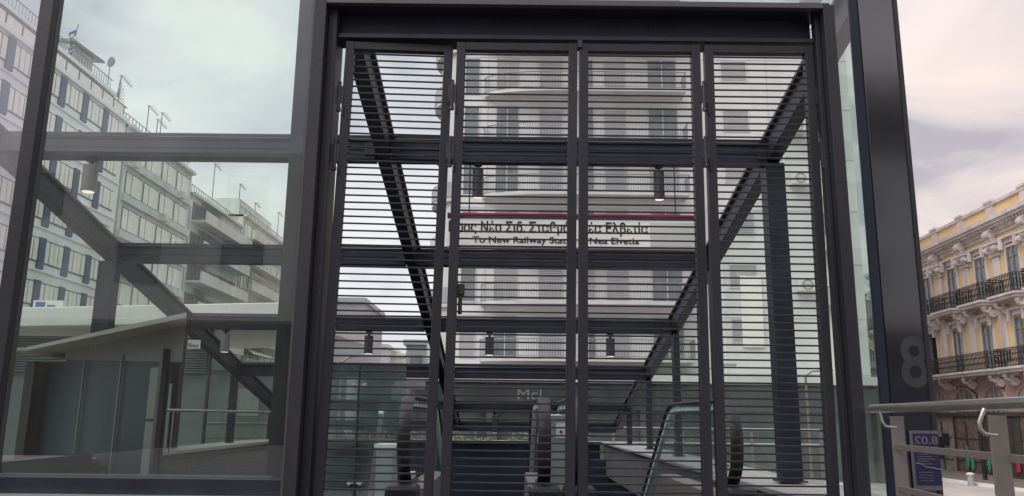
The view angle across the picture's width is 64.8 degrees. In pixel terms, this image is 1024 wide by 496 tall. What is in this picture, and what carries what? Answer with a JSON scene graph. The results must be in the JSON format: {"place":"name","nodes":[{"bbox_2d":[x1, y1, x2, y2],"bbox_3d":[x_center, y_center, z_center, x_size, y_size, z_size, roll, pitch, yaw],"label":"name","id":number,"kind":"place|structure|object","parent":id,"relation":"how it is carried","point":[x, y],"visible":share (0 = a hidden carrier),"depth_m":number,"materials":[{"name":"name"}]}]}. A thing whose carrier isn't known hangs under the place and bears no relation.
{"place":"outdoors","nodes":[
{"label":"outdoors","id":0,"kind":"place"},
{"bbox_2d":[0,0,130,306],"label":"office building","id":1,"kind":"structure","parent":0,"point":[64,259],"depth_m":55.44,"materials":[{"name":"paint"}]},
{"bbox_2d":[0,31,7,61],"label":"window","id":2,"kind":"structure","parent":1,"relation":"in","point":[3,38],"depth_m":48.82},
{"bbox_2d":[0,223,8,251],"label":"window","id":3,"kind":"structure","parent":1,"relation":"in","point":[3,228],"depth_m":49.08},
{"bbox_2d":[0,175,14,206],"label":"window","id":4,"kind":"structure","parent":1,"relation":"in","point":[6,185],"depth_m":49.32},
{"bbox_2d":[7,86,26,120],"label":"window","id":5,"kind":"structure","parent":1,"relation":"in","point":[17,100],"depth_m":50.26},
{"bbox_2d":[13,44,32,78],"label":"window","id":6,"kind":"structure","parent":1,"relation":"in","point":[23,59],"depth_m":50.83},
{"bbox_2d":[23,278,33,304],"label":"window","id":7,"kind":"structure","parent":1,"relation":"in","point":[29,282],"depth_m":51.64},
{"bbox_2d":[29,235,38,261],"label":"window","id":8,"kind":"structure","parent":1,"relation":"in","point":[35,240],"depth_m":52.24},
{"bbox_2d":[33,300,63,306],"bbox_3d":[-19.665,2.426,34.211,1.255,0.406,0.140,1,-12,0],"label":"shop board","id":9,"kind":"object","parent":1,"relation":"attached to","point":[47,303],"visible":0.64,"depth_m":34.19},
{"bbox_2d":[39,282,58,299],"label":"window","id":10,"kind":"structure","parent":1,"relation":"in","point":[47,292],"depth_m":53.87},
{"bbox_2d":[44,241,63,269],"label":"window","id":11,"kind":"structure","parent":1,"relation":"in","point":[54,252],"depth_m":54.49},
{"bbox_2d":[51,72,60,98],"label":"window","id":12,"kind":"structure","parent":1,"relation":"in","point":[57,78],"depth_m":54.53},
{"bbox_2d":[55,160,73,190],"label":"window","id":13,"kind":"structure","parent":1,"relation":"in","point":[64,173],"depth_m":55.75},
{"bbox_2d":[64,289,80,306],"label":"window","id":14,"kind":"structure","parent":1,"relation":"in","point":[72,298],"depth_m":56.70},
{"bbox_2d":[65,82,82,114],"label":"window","id":15,"kind":"structure","parent":1,"relation":"in","point":[74,97],"depth_m":56.78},
{"bbox_2d":[68,250,85,276],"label":"window","id":16,"kind":"structure","parent":1,"relation":"in","point":[77,260],"depth_m":57.38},
{"bbox_2d":[87,99,103,128],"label":"window","id":17,"kind":"structure","parent":1,"relation":"in","point":[95,112],"depth_m":59.66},
{"bbox_2d":[98,184,113,211],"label":"window","id":18,"kind":"structure","parent":1,"relation":"in","point":[106,196],"depth_m":61.41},
{"bbox_2d":[103,161,117,176],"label":"window","id":19,"kind":"structure","parent":1,"relation":"in","point":[109,166],"depth_m":62.18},
{"bbox_2d":[107,113,121,131],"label":"window","id":20,"kind":"structure","parent":1,"relation":"in","point":[114,125],"depth_m":62.37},
{"bbox_2d":[113,112,196,305],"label":"apartment block","id":21,"kind":"structure","parent":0,"point":[154,202],"depth_m":69.35,"materials":[{"name":"paint"}]},
{"bbox_2d":[117,281,130,305],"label":"window","id":22,"kind":"structure","parent":21,"relation":"in","point":[124,291],"depth_m":64.30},
{"bbox_2d":[120,206,138,236],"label":"window","id":23,"kind":"structure","parent":21,"relation":"in","point":[129,219],"depth_m":65.14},
{"bbox_2d":[124,171,142,201],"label":"window","id":24,"kind":"structure","parent":21,"relation":"in","point":[133,185],"depth_m":65.76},
{"bbox_2d":[130,286,147,304],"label":"window","id":25,"kind":"structure","parent":21,"relation":"in","point":[137,298],"depth_m":66.75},
{"bbox_2d":[138,216,154,242],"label":"window","id":26,"kind":"structure","parent":21,"relation":"in","point":[146,230],"depth_m":68.20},
{"bbox_2d":[141,182,158,210],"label":"window","id":27,"kind":"structure","parent":21,"relation":"in","point":[149,194],"depth_m":68.86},
{"bbox_2d":[145,161,161,177],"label":"window","id":28,"kind":"structure","parent":21,"relation":"in","point":[154,167],"depth_m":69.59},
{"bbox_2d":[151,264,166,283],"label":"window","id":29,"kind":"structure","parent":21,"relation":"in","point":[159,270],"depth_m":71.01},
{"bbox_2d":[154,225,169,242],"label":"window","id":30,"kind":"structure","parent":21,"relation":"in","point":[162,235],"depth_m":71.15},
{"bbox_2d":[158,192,172,219],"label":"window","id":31,"kind":"structure","parent":21,"relation":"in","point":[165,204],"depth_m":71.87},
{"bbox_2d":[161,162,176,187],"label":"window","id":32,"kind":"structure","parent":21,"relation":"in","point":[168,175],"depth_m":72.45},
{"bbox_2d":[166,265,180,289],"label":"window","id":33,"kind":"structure","parent":21,"relation":"in","point":[173,274],"depth_m":73.74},
{"bbox_2d":[172,201,186,226],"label":"window","id":34,"kind":"structure","parent":21,"relation":"in","point":[179,212],"depth_m":74.93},
{"bbox_2d":[175,170,189,196],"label":"window","id":35,"kind":"structure","parent":21,"relation":"in","point":[182,182],"depth_m":75.52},
{"bbox_2d":[180,183,251,360],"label":"apartment block","id":36,"kind":"structure","parent":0,"point":[209,222],"depth_m":81.68,"materials":[{"name":"concrete"}]},
{"bbox_2d":[186,264,197,279],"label":"window","id":37,"kind":"structure","parent":36,"relation":"in","point":[191,274],"depth_m":77.93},
{"bbox_2d":[191,201,202,219],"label":"window","id":38,"kind":"structure","parent":36,"relation":"in","point":[197,211],"depth_m":79.09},
{"bbox_2d":[206,198,282,361],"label":"apartment block","id":39,"kind":"structure","parent":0,"point":[260,284],"depth_m":96.69,"materials":[{"name":"concrete"}]},
{"bbox_2d":[205,361,388,443],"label":"distant building","id":40,"kind":"structure","parent":0,"point":[247,400],"depth_m":45.20,"materials":[{"name":"glass"}]},
{"bbox_2d":[237,389,259,415],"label":"window","id":41,"kind":"structure","parent":40,"relation":"in","point":[247,401],"depth_m":45.10,"materials":[{"name":"grey glass"}]},
{"bbox_2d":[333,297,384,362],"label":"distant building","id":42,"kind":"structure","parent":0,"point":[358,351],"depth_m":90.48,"materials":[{"name":"concrete"}]},
{"bbox_2d":[381,344,400,362],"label":"distant building","id":43,"kind":"structure","parent":0,"point":[386,359],"depth_m":119.78,"materials":[{"name":"white concrete"}]},
{"bbox_2d":[383,366,428,438],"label":"distant building","id":44,"kind":"structure","parent":0,"point":[391,397],"depth_m":60.90,"materials":[{"name":"grey glass"}]},
{"bbox_2d":[403,339,427,363],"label":"distant building","id":45,"kind":"structure","parent":0,"point":[415,352],"depth_m":79.49,"materials":[{"name":"white concrete"}]},
{"bbox_2d":[4,0,1023,352],"label":"sky","id":46,"kind":"structure","parent":0,"point":[211,66],"materials":[{"name":"white"}]},
{"bbox_2d":[870,481,1023,495],"bbox_3d":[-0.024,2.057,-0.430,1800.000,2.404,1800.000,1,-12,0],"label":"ground","id":47,"kind":"structure","parent":0,"point":[953,489],"depth_m":39.54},
{"bbox_2d":[14,312,186,474],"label":"lift block","id":48,"kind":"structure","parent":47,"relation":"on","point":[101,397],"depth_m":9.11,"materials":[{"name":"concrete"}]},
{"bbox_2d":[140,422,152,473],"bbox_3d":[-3.475,1.912,7.705,0.018,0.490,0.280,11,-15,-39],"label":"door panel","id":49,"kind":"structure","parent":48,"relation":"in","point":[148,425],"depth_m":7.71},
{"bbox_2d":[146,367,158,418],"bbox_3d":[-3.469,1.403,7.811,0.018,0.490,0.280,11,-15,-39],"label":"door panel","id":50,"kind":"structure","parent":48,"relation":"in","point":[154,371],"depth_m":7.81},
{"bbox_2d":[0,438,268,475],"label":"kerb wall","id":51,"kind":"structure","parent":47,"relation":"on","point":[64,463],"depth_m":11.54,"materials":[{"name":"concrete"}]},
{"bbox_2d":[167,409,270,452],"bbox_3d":[-4.536,3.164,14.243,0.044,0.571,8.000,1,-12,0],"label":"side handrail","id":52,"kind":"object","parent":51,"relation":"on","point":[203,410],"visible":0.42,"depth_m":11.65,"materials":[{"name":"silver metal"}]},
{"bbox_2d":[2,303,367,458],"bbox_3d":[-9.496,3.987,19.576,10.434,4.790,8.000,1,-12,0],"label":"neighbour canopy","id":53,"kind":"object","parent":47,"relation":"on","point":[40,325],"visible":0.3,"depth_m":16.10,"materials":[{"name":"grey metal"}]},
{"bbox_2d":[335,365,406,495],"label":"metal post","id":54,"kind":"object","parent":47,"relation":"on","point":[356,437],"visible":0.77,"depth_m":7.56,"materials":[{"name":"silver metal"}]},
{"bbox_2d":[395,381,424,399],"bbox_3d":[-2.759,5.410,21.338,0.800,3.714,0.200,1,-12,0],"label":"sign post","id":55,"kind":"object","parent":47,"relation":"on","point":[409,383],"visible":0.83,"depth_m":21.60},
{"bbox_2d":[327,439,601,458],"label":"end wall","id":56,"kind":"structure","parent":47,"relation":"on","point":[462,446],"depth_m":18.78,"materials":[{"name":"grey concrete"}]},
{"bbox_2d":[342,430,589,441],"bbox_3d":[-1.164,5.577,19.717,6.200,2.324,0.912,1,-12,0],"label":"planter","id":57,"kind":"object","parent":47,"relation":"on","point":[459,437],"visible":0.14,"depth_m":19.75,"materials":[{"name":"concrete"}]},
{"bbox_2d":[324,458,637,495],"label":"stair pit","id":58,"kind":"object","parent":47,"relation":"on","point":[518,487],"depth_m":18.32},
{"bbox_2d":[367,411,384,495],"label":"stanchion","id":59,"kind":"object","parent":58,"relation":"on","point":[378,438],"visible":0.66,"depth_m":9.85,"materials":[{"name":"silver metal"}]},
{"bbox_2d":[374,443,397,495],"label":"utility cabinet","id":60,"kind":"object","parent":58,"relation":"on","point":[386,461],"visible":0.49,"depth_m":9.10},
{"bbox_2d":[384,396,560,495],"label":"escalator","id":61,"kind":"object","parent":58,"relation":"in","point":[437,467],"visible":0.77,"depth_m":5.98,"materials":[{"name":"grey metal"}]},
{"bbox_2d":[554,397,757,495],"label":"escalator","id":62,"kind":"object","parent":58,"relation":"in","point":[733,465],"visible":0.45,"depth_m":6.71,"materials":[{"name":"black"}]},
{"bbox_2d":[550,414,564,482],"bbox_3d":[0.393,1.909,6.970,0.170,0.923,0.176,1,-12,0],"label":"notice box","id":63,"kind":"object","parent":62,"relation":"on","point":[557,463],"visible":0.43,"depth_m":6.94,"materials":[{"name":"silver metal"}]},
{"bbox_2d":[205,422,824,477],"bbox_3d":[-0.074,6.520,23.156,18.080,2.785,0.090,1,-12,0],"label":"street railing","id":64,"kind":"object","parent":47,"relation":"on","point":[613,439],"visible":0.18,"depth_m":23.34,"materials":[{"name":"silver metal"}]},
{"bbox_2d":[280,0,870,495],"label":"gate portal","id":65,"kind":"object","parent":47,"relation":"on","point":[336,24],"visible":0.93,"depth_m":5.24,"materials":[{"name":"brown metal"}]},
{"bbox_2d":[0,0,312,495],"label":"front glazing","id":66,"kind":"structure","parent":65,"relation":"attached to","point":[21,224],"depth_m":5.08,"materials":[{"name":"clear glass"}]},
{"bbox_2d":[312,41,452,495],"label":"gate leaf","id":67,"kind":"object","parent":65,"relation":"attached to","point":[344,93],"visible":1,"depth_m":5.10,"materials":[{"name":"metal"}]},
{"bbox_2d":[440,42,576,495],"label":"gate leaf","id":68,"kind":"object","parent":65,"relation":"attached to","point":[455,147],"visible":1,"depth_m":5.09,"materials":[{"name":"metal"}]},
{"bbox_2d":[577,43,712,495],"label":"gate leaf","id":69,"kind":"object","parent":65,"relation":"attached to","point":[691,52],"visible":1,"depth_m":5.08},
{"bbox_2d":[700,45,839,495],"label":"gate leaf","id":70,"kind":"object","parent":65,"relation":"attached to","point":[805,54],"visible":1,"depth_m":5.09,"materials":[{"name":"metal"}]},
{"bbox_2d":[407,0,885,483],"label":"apartment tower","id":71,"kind":"structure","parent":47,"relation":"on","point":[874,438],"depth_m":45.66,"materials":[{"name":"paint"}]},
{"bbox_2d":[460,268,476,301],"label":"window","id":72,"kind":"structure","parent":71,"relation":"in","point":[462,270],"depth_m":45.53,"materials":[{"name":"grey glass"}]},
{"bbox_2d":[462,165,474,194],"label":"window","id":73,"kind":"structure","parent":71,"relation":"in","point":[465,171],"depth_m":46.77,"materials":[{"name":"grey glass"}]},
{"bbox_2d":[464,108,479,135],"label":"window","id":74,"kind":"structure","parent":71,"relation":"in","point":[466,110],"depth_m":47.50,"materials":[{"name":"grey glass"}]},
{"bbox_2d":[465,58,480,92],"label":"window","id":75,"kind":"structure","parent":71,"relation":"in","point":[475,64],"depth_m":48.08,"materials":[{"name":"grey glass"}]},
{"bbox_2d":[492,316,516,356],"bbox_3d":[-0.406,4.954,44.910,1.370,2.320,0.050,1,-12,0],"label":"window","id":76,"kind":"structure","parent":71,"relation":"in","point":[511,345],"depth_m":44.83,"materials":[{"name":"grey glass"}]},
{"bbox_2d":[493,269,517,300],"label":"window","id":77,"kind":"structure","parent":71,"relation":"in","point":[494,270],"depth_m":45.53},
{"bbox_2d":[495,165,518,192],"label":"window","id":78,"kind":"structure","parent":71,"relation":"in","point":[497,172],"depth_m":46.79,"materials":[{"name":"grey glass"}]},
{"bbox_2d":[496,108,518,136],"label":"window","id":79,"kind":"structure","parent":71,"relation":"in","point":[498,110],"depth_m":47.53,"materials":[{"name":"grey glass"}]},
{"bbox_2d":[496,58,519,88],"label":"window","id":80,"kind":"structure","parent":71,"relation":"in","point":[508,63],"depth_m":48.15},
{"bbox_2d":[538,269,562,299],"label":"window","id":81,"kind":"structure","parent":71,"relation":"in","point":[538,269],"depth_m":45.53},
{"bbox_2d":[539,166,562,188],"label":"window","id":82,"kind":"structure","parent":71,"relation":"in","point":[539,166],"depth_m":46.78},
{"bbox_2d":[539,109,562,136],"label":"window","id":83,"kind":"structure","parent":71,"relation":"in","point":[539,109],"depth_m":47.51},
{"bbox_2d":[539,59,562,86],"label":"window","id":84,"kind":"structure","parent":71,"relation":"in","point":[539,59],"depth_m":48.13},
{"bbox_2d":[603,59,625,87],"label":"window","id":85,"kind":"structure","parent":71,"relation":"in","point":[624,66],"depth_m":48.19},
{"bbox_2d":[604,110,626,134],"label":"window","id":86,"kind":"structure","parent":71,"relation":"in","point":[625,118],"depth_m":47.53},
{"bbox_2d":[606,270,629,300],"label":"window","id":87,"kind":"structure","parent":71,"relation":"in","point":[606,270],"depth_m":45.54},
{"bbox_2d":[646,60,676,87],"bbox_3d":[8.916,-10.113,48.080,1.770,2.320,0.050,1,-12,0],"label":"window","id":88,"kind":"structure","parent":71,"relation":"in","point":[658,66],"depth_m":48.15,"materials":[{"name":"grey glass"}]},
{"bbox_2d":[647,110,677,138],"bbox_3d":[8.881,-7.078,47.446,1.770,2.320,0.050,1,-12,0],"label":"window","id":89,"kind":"structure","parent":71,"relation":"in","point":[650,112],"depth_m":47.53,"materials":[{"name":"grey glass"}]},
{"bbox_2d":[649,167,679,189],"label":"window","id":90,"kind":"structure","parent":71,"relation":"in","point":[650,187],"depth_m":46.80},
{"bbox_2d":[651,271,682,300],"bbox_3d":[8.778,2.024,45.544,1.770,2.320,0.050,1,-12,0],"label":"window","id":91,"kind":"structure","parent":71,"relation":"in","point":[654,273],"depth_m":45.56,"materials":[{"name":"grey glass"}]},
{"bbox_2d":[720,61,746,82],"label":"window","id":92,"kind":"structure","parent":71,"relation":"in","point":[729,81],"depth_m":48.15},
{"bbox_2d":[722,111,749,131],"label":"window","id":93,"kind":"structure","parent":71,"relation":"in","point":[723,120],"depth_m":47.54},
{"bbox_2d":[729,264,756,287],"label":"window","id":94,"kind":"structure","parent":71,"relation":"in","point":[730,265],"depth_m":45.69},
{"bbox_2d":[602,442,882,495],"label":"kerb wall","id":95,"kind":"structure","parent":47,"relation":"on","point":[648,456],"depth_m":11.60,"materials":[{"name":"concrete"}]},
{"bbox_2d":[0,0,849,482],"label":"entrance canopy","id":96,"kind":"object","parent":95,"relation":"on","point":[64,204],"visible":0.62,"depth_m":9.73,"materials":[{"name":"black metal"}]},
{"bbox_2d":[80,157,98,193],"bbox_3d":[-4.052,-0.701,7.747,0.136,0.339,0.136,1,-12,0],"label":"ceiling lamp","id":97,"kind":"object","parent":96,"relation":"hanging from","point":[89,179],"visible":1,"depth_m":7.70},
{"bbox_2d":[220,329,229,352],"bbox_3d":[-4.356,1.409,12.261,0.132,0.349,0.132,1,-12,0],"label":"ceiling lamp","id":98,"kind":"object","parent":96,"relation":"hanging from","point":[225,342],"visible":1,"depth_m":12.21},
{"bbox_2d":[472,162,483,198],"bbox_3d":[-0.327,-0.653,7.747,0.104,0.349,0.104,1,-12,0],"label":"ceiling lamp","id":99,"kind":"object","parent":96,"relation":"hanging from","point":[477,178],"visible":0.72,"depth_m":7.71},
{"bbox_2d":[447,162,694,250],"bbox_3d":[0.583,-0.407,7.707,2.387,0.837,0.100,1,-12,0],"label":"direction sign","id":100,"kind":"object","parent":96,"relation":"hanging from","point":[564,235],"visible":0.56,"depth_m":7.62,"materials":[{"name":"metal"}]},
{"bbox_2d":[653,164,664,200],"bbox_3d":[1.411,-0.633,7.747,0.104,0.349,0.104,1,-12,0],"label":"ceiling lamp","id":101,"kind":"object","parent":96,"relation":"hanging from","point":[658,180],"visible":0.69,"depth_m":7.71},
{"bbox_2d":[804,370,819,479],"bbox_3d":[13.492,8.055,35.127,1.280,5.500,0.240,1,-12,0],"label":"street pole","id":102,"kind":"object","parent":47,"relation":"on","point":[809,440],"visible":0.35,"depth_m":35.13,"materials":[{"name":"silver metal"}]},
{"bbox_2d":[847,0,943,495],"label":"corner column","id":103,"kind":"structure","parent":47,"relation":"on","point":[901,343],"depth_m":5.13,"materials":[{"name":"dark black steel paint"},{"name":"grey vinyl"}]},
{"bbox_2d":[909,430,942,489],"bbox_3d":[2.472,1.266,4.814,0.172,0.345,0.014,1,-12,0],"label":"poster","id":104,"kind":"object","parent":103,"relation":"attached to","point":[926,471],"visible":0.99,"depth_m":4.81,"materials":[{"name":"paper"}]},
{"bbox_2d":[864,182,1023,478],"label":"neoclassical building","id":105,"kind":"structure","parent":47,"relation":"on","point":[973,269],"depth_m":50.86,"materials":[{"name":"paint"}]},
{"bbox_2d":[864,291,871,331],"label":"window","id":106,"kind":"structure","parent":105,"relation":"in","point":[867,301],"depth_m":69.27,"materials":[{"name":"white paint"}]},
{"bbox_2d":[922,267,934,314],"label":"window","id":107,"kind":"structure","parent":105,"relation":"in","point":[928,282],"depth_m":57.81,"materials":[{"name":"white paint"}]},
{"bbox_2d":[928,327,940,374],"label":"window","id":108,"kind":"structure","parent":105,"relation":"in","point":[933,339],"depth_m":56.88,"materials":[{"name":"white paint"}]},
{"bbox_2d":[934,389,948,412],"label":"arched window","id":109,"kind":"structure","parent":105,"relation":"in","point":[939,395],"depth_m":56.16,"materials":[{"name":"grey glass"}]},
{"bbox_2d":[940,256,959,307],"bbox_3d":[29.540,2.459,54.338,0.360,3.470,2.000,0,-12,4],"label":"window","id":110,"kind":"structure","parent":105,"relation":"in","point":[952,276],"depth_m":54.40,"materials":[{"name":"white paint"}]},
{"bbox_2d":[946,321,967,371],"bbox_3d":[29.493,6.570,53.479,0.360,3.370,2.000,0,-12,4],"label":"window","id":111,"kind":"structure","parent":105,"relation":"in","point":[958,336],"depth_m":53.53,"materials":[{"name":"white paint"}]},
{"bbox_2d":[954,387,976,412],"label":"arched window","id":112,"kind":"structure","parent":105,"relation":"in","point":[963,393],"depth_m":52.78,"materials":[{"name":"grey glass"}]},
{"bbox_2d":[966,245,988,299],"bbox_3d":[29.312,1.691,50.674,0.360,3.470,2.000,0,-12,4],"label":"window","id":113,"kind":"structure","parent":105,"relation":"in","point":[980,265],"depth_m":50.74,"materials":[{"name":"white paint"}]},
{"bbox_2d":[973,313,997,368],"bbox_3d":[29.265,5.802,49.815,0.360,3.370,2.000,0,-12,4],"label":"window","id":114,"kind":"structure","parent":105,"relation":"in","point":[987,330],"depth_m":49.81,"materials":[{"name":"white paint"}]},
{"bbox_2d":[982,384,1008,411],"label":"arched window","id":115,"kind":"structure","parent":105,"relation":"in","point":[992,391],"depth_m":49.08,"materials":[{"name":"grey glass"}]},
{"bbox_2d":[997,231,1023,291],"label":"window","id":116,"kind":"structure","parent":105,"relation":"in","point":[1012,254],"depth_m":47.03,"materials":[{"name":"white paint"}]},
{"bbox_2d":[1005,305,1023,364],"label":"window","id":117,"kind":"structure","parent":105,"relation":"in","point":[1018,321],"depth_m":46.53,"materials":[{"name":"white paint"}]},
{"bbox_2d":[942,478,1023,491],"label":"kerb","id":118,"kind":"structure","parent":47,"relation":"on","point":[978,484],"depth_m":42.47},
{"bbox_2d":[941,469,1023,487],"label":"pavement","id":119,"kind":"structure","parent":0,"point":[962,475],"depth_m":46.92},
{"bbox_2d":[951,386,987,479],"bbox_3d":[26.014,10.528,45.877,1.530,5.335,0.380,1,-12,0],"label":"street lamp","id":120,"kind":"object","parent":119,"relation":"on","point":[985,477],"visible":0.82,"depth_m":45.74,"materials":[{"name":"metal"}]},
{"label":"paving","id":121,"kind":"structure","parent":0,"visible":0},
{"bbox_2d":[868,396,1023,495],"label":"steel handrail","id":122,"kind":"object","parent":121,"relation":"on","point":[1001,457],"visible":1,"depth_m":3.49,"materials":[{"name":"silver metal"}]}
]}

